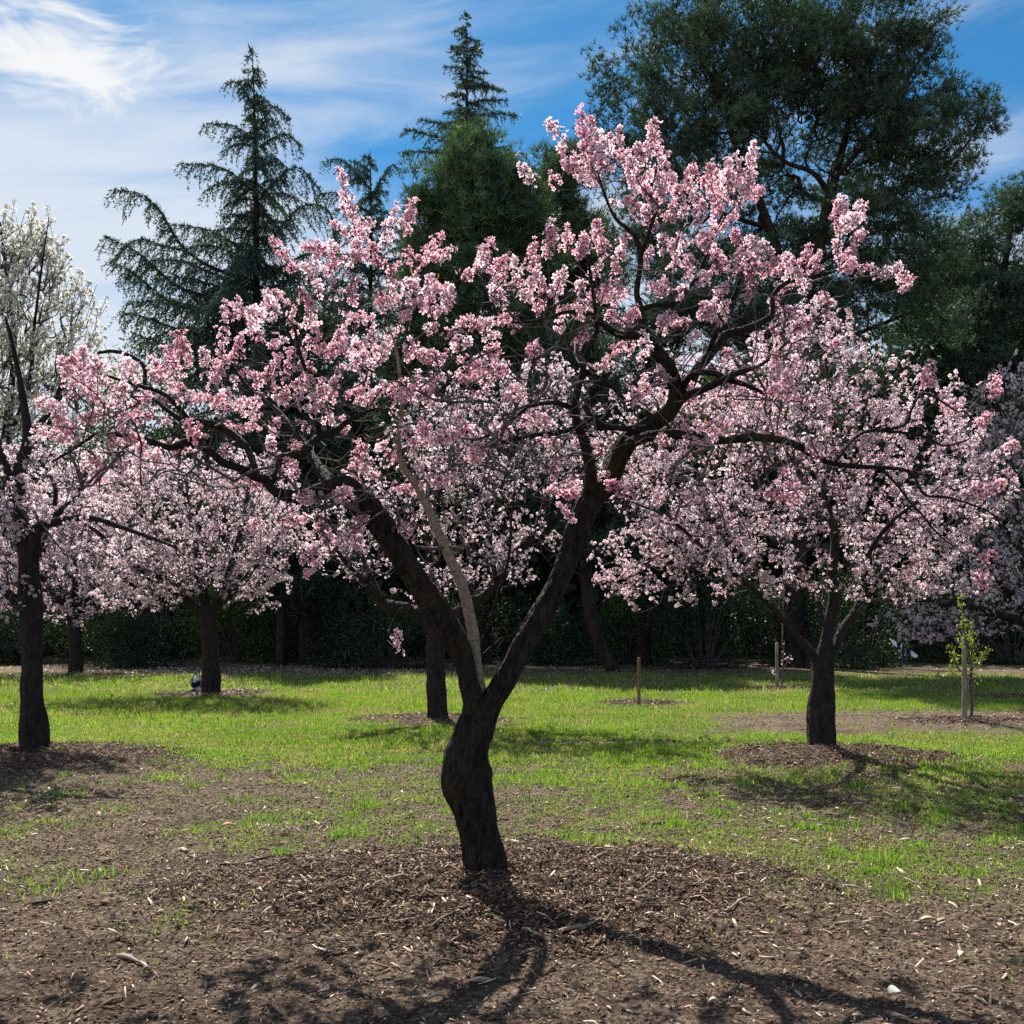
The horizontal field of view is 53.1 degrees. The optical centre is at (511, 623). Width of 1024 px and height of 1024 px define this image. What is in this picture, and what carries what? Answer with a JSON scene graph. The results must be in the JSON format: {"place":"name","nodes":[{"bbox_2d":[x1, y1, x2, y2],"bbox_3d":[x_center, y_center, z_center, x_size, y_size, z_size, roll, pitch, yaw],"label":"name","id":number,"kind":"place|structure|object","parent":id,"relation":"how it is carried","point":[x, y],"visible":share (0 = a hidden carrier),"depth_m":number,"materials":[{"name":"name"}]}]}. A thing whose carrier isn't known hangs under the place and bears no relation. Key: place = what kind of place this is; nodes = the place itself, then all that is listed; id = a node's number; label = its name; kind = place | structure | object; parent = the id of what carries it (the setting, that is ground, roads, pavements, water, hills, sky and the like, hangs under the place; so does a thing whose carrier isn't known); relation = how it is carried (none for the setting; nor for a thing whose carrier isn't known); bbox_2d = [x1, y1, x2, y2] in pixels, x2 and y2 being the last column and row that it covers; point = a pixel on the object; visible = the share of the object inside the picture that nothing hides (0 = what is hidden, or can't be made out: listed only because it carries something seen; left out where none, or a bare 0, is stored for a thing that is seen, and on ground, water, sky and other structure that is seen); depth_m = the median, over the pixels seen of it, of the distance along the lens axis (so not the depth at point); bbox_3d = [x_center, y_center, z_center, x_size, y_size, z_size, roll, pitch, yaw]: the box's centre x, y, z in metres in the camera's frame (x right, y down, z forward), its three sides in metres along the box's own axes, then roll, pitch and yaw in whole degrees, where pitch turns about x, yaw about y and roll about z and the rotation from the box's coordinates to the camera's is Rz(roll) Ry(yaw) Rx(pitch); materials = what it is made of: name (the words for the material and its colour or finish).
{"place":"outdoors","nodes":[
{"label":"outdoors","id":0,"kind":"place"},
{"bbox_2d":[0,651,1023,1023],"bbox_3d":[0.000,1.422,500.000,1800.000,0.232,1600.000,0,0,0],"label":"ground","id":1,"kind":"structure","parent":0,"point":[600,985],"depth_m":5.32,"materials":[{"name":"soil"}]},
{"bbox_2d":[31,899,53,904],"bbox_3d":[-2.484,1.473,5.413,0.112,0.021,0.020,0,0,-27],"label":"stick","id":2,"kind":"object","parent":1,"relation":"on","point":[39,901],"visible":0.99,"depth_m":5.41,"materials":[{"name":"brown wood"}]},
{"bbox_2d":[0,590,89,665],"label":"shrub","id":3,"kind":"object","parent":1,"relation":"on","point":[9,652],"visible":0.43,"depth_m":37.68,"materials":[{"name":"green plant"}]},
{"bbox_2d":[0,452,158,671],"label":"almond tree","id":4,"kind":"object","parent":1,"relation":"on","point":[74,608],"visible":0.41,"depth_m":30.34,"materials":[{"name":"pink plant"}]},
{"bbox_2d":[0,395,159,657],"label":"broadleaf tree","id":5,"kind":"object","parent":1,"relation":"on","point":[69,577],"visible":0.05,"depth_m":44.41,"materials":[{"name":"green plant"}]},
{"bbox_2d":[0,317,176,749],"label":"almond tree","id":6,"kind":"object","parent":1,"relation":"on","point":[25,599],"visible":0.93,"depth_m":11.20,"materials":[{"name":"pink plant"}]},
{"bbox_2d":[0,199,176,497],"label":"almond tree","id":7,"kind":"object","parent":1,"relation":"on","point":[10,421],"visible":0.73,"depth_m":14.30,"materials":[{"name":"white plant"}]},
{"bbox_2d":[57,604,196,668],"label":"shrub","id":8,"kind":"object","parent":1,"relation":"on","point":[119,636],"visible":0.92,"depth_m":34.56,"materials":[{"name":"green plant"}]},
{"bbox_2d":[116,953,140,962],"bbox_3d":[-1.695,1.477,4.522,0.190,0.028,0.033,0,0,42],"label":"bark chunk","id":9,"kind":"object","parent":1,"relation":"on","point":[126,956],"visible":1,"depth_m":4.51,"materials":[{"name":"brown wood"}]},
{"bbox_2d":[66,304,237,659],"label":"broadleaf tree","id":10,"kind":"object","parent":1,"relation":"on","point":[158,433],"visible":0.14,"depth_m":42.59,"materials":[{"name":"green plant"}]},
{"bbox_2d":[27,438,318,692],"bbox_3d":[-7.424,-1.175,21.688,7.051,5.587,4.433,0,0,20],"label":"almond tree","id":11,"kind":"object","parent":1,"relation":"on","point":[205,609],"visible":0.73,"depth_m":21.21,"materials":[{"name":"pink plant"}]},
{"bbox_2d":[177,672,206,696],"bbox_3d":[-6.228,1.191,19.958,0.346,0.481,0.464,0,0,29],"label":"magpie","id":12,"kind":"object","parent":1,"relation":"on","point":[195,684],"visible":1,"depth_m":19.94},
{"bbox_2d":[221,822,234,826],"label":"fallen leaf","id":13,"kind":"object","parent":1,"relation":"on","point":[226,823],"visible":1,"depth_m":7.56,"materials":[{"name":"beige plant"}]},
{"bbox_2d":[173,568,292,662],"bbox_3d":[-10.721,-0.482,38.940,4.158,4.083,3.270,0,0,-29],"label":"shrub","id":14,"kind":"object","parent":1,"relation":"on","point":[236,654],"visible":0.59,"depth_m":38.85,"materials":[{"name":"green plant"}]},
{"bbox_2d":[93,43,395,655],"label":"cedar tree","id":15,"kind":"object","parent":1,"relation":"on","point":[244,272],"visible":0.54,"depth_m":44.39,"materials":[{"name":"green plant"}]},
{"bbox_2d":[220,855,272,865],"bbox_3d":[-1.647,1.487,6.397,0.352,0.038,0.068,0,0,-37],"label":"stick","id":16,"kind":"object","parent":1,"relation":"on","point":[247,861],"visible":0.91,"depth_m":6.36,"materials":[{"name":"brown wood"}]},
{"bbox_2d":[194,352,373,665],"bbox_3d":[-8.131,-4.018,36.060,6.778,11.207,5.518,0,0,0],"label":"pine tree","id":17,"kind":"object","parent":1,"relation":"on","point":[299,584],"visible":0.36,"depth_m":35.45,"materials":[{"name":"green plant"}]},
{"bbox_2d":[202,281,391,664],"bbox_3d":[-7.670,-5.426,36.947,6.821,14.033,5.298,0,0,0],"label":"pine tree","id":18,"kind":"object","parent":1,"relation":"on","point":[308,625],"visible":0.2,"depth_m":36.45,"materials":[{"name":"green plant"}]},
{"bbox_2d":[249,573,364,662],"bbox_3d":[-8.042,-0.326,40.043,5.138,3.787,4.186,0,0,0],"label":"shrub","id":19,"kind":"object","parent":1,"relation":"on","point":[293,659],"visible":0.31,"depth_m":39.29,"materials":[{"name":"green plant"}]},
{"bbox_2d":[312,152,417,652],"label":"cedar tree","id":20,"kind":"object","parent":1,"relation":"on","point":[369,271],"visible":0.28,"depth_m":47.70,"materials":[{"name":"plant"}]},
{"bbox_2d":[301,586,451,669],"bbox_3d":[-4.556,0.148,34.394,5.337,2.833,3.672,0,0,0],"label":"shrub","id":21,"kind":"object","parent":1,"relation":"on","point":[361,649],"visible":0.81,"depth_m":34.05,"materials":[{"name":"green plant"}]},
{"bbox_2d":[428,992,445,999],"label":"fallen leaf","id":22,"kind":"object","parent":1,"relation":"on","point":[434,994],"visible":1,"depth_m":4.04,"materials":[{"name":"grey plant"}]},
{"bbox_2d":[429,911,453,927],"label":"twig","id":23,"kind":"object","parent":1,"relation":"on","point":[436,921],"visible":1,"depth_m":4.94,"materials":[{"name":"brown wood"}]},
{"bbox_2d":[382,9,540,271],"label":"cedar tree","id":24,"kind":"object","parent":1,"relation":"on","point":[466,84],"visible":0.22,"depth_m":57.88,"materials":[{"name":"green plant"}]},
{"bbox_2d":[359,114,577,633],"bbox_3d":[-1.485,-9.325,39.843,9.158,21.787,7.193,0,0,0],"label":"pine tree","id":25,"kind":"object","parent":1,"relation":"on","point":[479,193],"visible":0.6,"depth_m":39.06,"materials":[{"name":"green plant"}]},
{"bbox_2d":[304,350,632,717],"bbox_3d":[-0.671,-1.364,15.811,5.135,6.001,2.768,0,0,0],"label":"almond tree","id":26,"kind":"object","parent":1,"relation":"on","point":[436,692],"visible":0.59,"depth_m":15.67,"materials":[{"name":"pink plant"}]},
{"bbox_2d":[421,584,535,663],"bbox_3d":[-1.081,0.061,38.029,4.963,2.996,3.897,0,0,0],"label":"shrub","id":27,"kind":"object","parent":1,"relation":"on","point":[480,618],"visible":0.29,"depth_m":37.97,"materials":[{"name":"green plant"}]},
{"bbox_2d":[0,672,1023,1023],"bbox_3d":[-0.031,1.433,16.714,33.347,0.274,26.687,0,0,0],"label":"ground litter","id":28,"kind":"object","parent":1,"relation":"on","point":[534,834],"visible":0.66,"depth_m":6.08,"materials":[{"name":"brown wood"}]},
{"bbox_2d":[0,320,1023,657],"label":"woodland","id":29,"kind":"object","parent":1,"relation":"on","point":[538,562],"visible":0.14,"depth_m":45.55,"materials":[{"name":"green plant"}]},
{"bbox_2d":[0,669,1023,1015],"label":"bark mulch","id":30,"kind":"object","parent":1,"relation":"on","point":[628,887],"visible":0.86,"depth_m":5.59,"materials":[{"name":"brown wood"}]},
{"bbox_2d":[1,664,1023,748],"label":"fallen petals","id":31,"kind":"object","parent":1,"relation":"on","point":[333,671],"visible":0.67,"depth_m":31.60,"materials":[{"name":"pink plant"}]},
{"bbox_2d":[29,102,1021,873],"bbox_3d":[0.269,-0.856,5.875,5.955,4.915,4.291,0,0,-10],"label":"almond tree","id":32,"kind":"object","parent":1,"relation":"on","point":[467,782],"visible":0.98,"depth_m":5.76,"materials":[{"name":"pink plant"}]},
{"bbox_2d":[511,597,600,665],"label":"shrub","id":33,"kind":"object","parent":1,"relation":"on","point":[559,643],"visible":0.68,"depth_m":36.56,"materials":[{"name":"green plant"}]},
{"bbox_2d":[519,136,636,654],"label":"pine tree","id":34,"kind":"object","parent":1,"relation":"on","point":[573,212],"visible":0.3,"depth_m":45.24,"materials":[{"name":"green plant"}]},
{"bbox_2d":[558,917,601,931],"bbox_3d":[0.341,1.457,4.934,0.252,0.037,0.057,0,0,-30],"label":"stick","id":35,"kind":"object","parent":1,"relation":"on","point":[568,928],"visible":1,"depth_m":4.89,"materials":[{"name":"brown wood"}]},
{"bbox_2d":[487,302,673,671],"bbox_3d":[2.153,-4.232,32.069,6.018,11.780,5.508,0,0,0],"label":"pine tree","id":36,"kind":"object","parent":1,"relation":"on","point":[607,520],"visible":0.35,"depth_m":31.47,"materials":[{"name":"green plant"}]},
{"bbox_2d":[576,580,681,664],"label":"shrub","id":37,"kind":"object","parent":1,"relation":"on","point":[610,621],"visible":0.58,"depth_m":37.92,"materials":[{"name":"green plant"}]},
{"bbox_2d":[637,657,640,705],"bbox_3d":[2.265,1.124,18.278,0.060,1.035,0.063,0,0,0],"label":"wooden stake","id":38,"kind":"object","parent":1,"relation":"on","point":[638,681],"visible":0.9,"depth_m":18.27,"materials":[{"name":"beige wood"}]},
{"bbox_2d":[653,820,672,825],"bbox_3d":[1.121,1.487,7.635,0.172,0.030,0.049,0,0,-34],"label":"bark chunk","id":39,"kind":"object","parent":1,"relation":"on","point":[663,821],"visible":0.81,"depth_m":7.61,"materials":[{"name":"brown wood"}]},
{"bbox_2d":[593,298,737,665],"bbox_3d":[4.795,-4.935,35.981,6.373,13.080,5.599,0,0,0],"label":"pine tree","id":40,"kind":"object","parent":1,"relation":"on","point":[643,653],"visible":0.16,"depth_m":35.70,"materials":[{"name":"green plant"}]},
{"bbox_2d":[632,538,779,669],"bbox_3d":[6.328,-0.672,33.937,4.367,4.465,3.410,0,0,-22],"label":"shrub","id":41,"kind":"object","parent":1,"relation":"on","point":[694,633],"visible":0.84,"depth_m":33.97,"materials":[{"name":"green plant"}]},
{"bbox_2d":[707,996,718,1004],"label":"fallen leaf","id":42,"kind":"object","parent":1,"relation":"on","point":[712,998],"visible":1,"depth_m":3.97,"materials":[{"name":"beige plant"}]},
{"bbox_2d":[710,891,750,911],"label":"twig","id":43,"kind":"object","parent":1,"relation":"on","point":[735,903],"visible":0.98,"depth_m":5.29,"materials":[{"name":"brown wood"}]},
{"bbox_2d":[775,642,778,685],"bbox_3d":[6.102,1.019,23.590,0.078,1.165,0.080,0,0,0],"label":"wooden stake","id":44,"kind":"object","parent":1,"relation":"on","point":[776,663],"visible":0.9,"depth_m":23.57,"materials":[{"name":"grey wood"}]},
{"bbox_2d":[720,575,840,665],"bbox_3d":[9.598,-0.139,37.052,4.492,3.394,3.412,0,0,0],"label":"shrub","id":45,"kind":"object","parent":1,"relation":"on","point":[769,643],"visible":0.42,"depth_m":36.73,"materials":[{"name":"green plant"}]},
{"bbox_2d":[770,640,791,684],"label":"sapling","id":46,"kind":"object","parent":1,"relation":"on","point":[782,664],"visible":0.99,"depth_m":23.79,"materials":[{"name":"white plant"}]},
{"bbox_2d":[569,0,1012,667],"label":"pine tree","id":47,"kind":"object","parent":1,"relation":"on","point":[787,76],"visible":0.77,"depth_m":34.53,"materials":[{"name":"green plant"}]},
{"bbox_2d":[580,294,1022,745],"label":"almond tree","id":48,"kind":"object","parent":1,"relation":"on","point":[820,718],"visible":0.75,"depth_m":11.19,"materials":[{"name":"pink plant"}]},
{"bbox_2d":[785,550,930,669],"bbox_3d":[11.596,-0.476,34.434,4.838,4.086,3.412,0,0,0],"label":"shrub","id":49,"kind":"object","parent":1,"relation":"on","point":[855,655],"visible":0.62,"depth_m":34.27,"materials":[{"name":"green plant"}]},
{"bbox_2d":[887,985,900,994],"bbox_3d":[1.520,1.463,4.076,0.049,0.033,0.050,0,0,35],"label":"stone","id":50,"kind":"object","parent":1,"relation":"on","point":[891,989],"visible":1,"depth_m":4.08,"materials":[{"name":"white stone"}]},
{"bbox_2d":[919,915,936,921],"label":"fallen leaf","id":51,"kind":"object","parent":1,"relation":"on","point":[926,917],"visible":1,"depth_m":5.13,"materials":[{"name":"beige plant"}]},
{"bbox_2d":[839,171,1023,657],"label":"pine tree","id":52,"kind":"object","parent":1,"relation":"on","point":[1007,300],"visible":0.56,"depth_m":43.01,"materials":[{"name":"green plant"}]},
{"bbox_2d":[871,569,1002,662],"bbox_3d":[16.563,-0.315,40.158,4.285,3.760,4.512,0,0,39],"label":"shrub","id":53,"kind":"object","parent":1,"relation":"on","point":[937,655],"visible":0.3,"depth_m":39.66,"materials":[{"name":"green plant"}]},
{"bbox_2d":[868,348,1023,646],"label":"almond tree","id":54,"kind":"object","parent":1,"relation":"on","point":[1014,597],"visible":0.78,"depth_m":23.80,"materials":[{"name":"pink plant"}]},
{"bbox_2d":[957,949,965,957],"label":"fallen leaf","id":55,"kind":"object","parent":1,"relation":"on","point":[959,952],"visible":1,"depth_m":4.58,"materials":[{"name":"white plant"}]},
{"bbox_2d":[962,637,966,717],"bbox_3d":[6.891,0.896,15.594,0.077,1.375,0.080,0,0,0],"label":"wooden stake","id":56,"kind":"object","parent":1,"relation":"on","point":[964,684],"visible":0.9,"depth_m":15.56,"materials":[{"name":"grey wood"}]},
{"bbox_2d":[944,593,992,716],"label":"sapling","id":57,"kind":"object","parent":1,"relation":"on","point":[970,665],"visible":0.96,"depth_m":15.62,"materials":[{"name":"green plant"}]},
{"bbox_2d":[962,985,987,991],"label":"fallen leaf","id":58,"kind":"object","parent":1,"relation":"on","point":[976,987],"visible":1,"depth_m":4.13,"materials":[{"name":"brown plant"}]},
{"bbox_2d":[943,574,1023,664],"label":"shrub","id":59,"kind":"object","parent":1,"relation":"on","point":[1006,658],"visible":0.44,"depth_m":38.08,"materials":[{"name":"green plant"}]},
{"bbox_2d":[0,660,1023,988],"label":"grass","id":60,"kind":"structure","parent":0,"point":[326,736],"depth_m":12.84,"materials":[{"name":"green plant"}]},
{"bbox_2d":[0,0,1023,594],"label":"sky","id":61,"kind":"structure","parent":0,"point":[97,96],"materials":[{"name":"blue"}]},
{"bbox_2d":[890,638,917,664],"bbox_3d":[7.211,0.577,18.934,0.647,0.178,0.596,27,39,-9],"label":"magpie","id":62,"kind":"object","parent":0,"point":[903,650],"visible":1,"depth_m":18.95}
]}

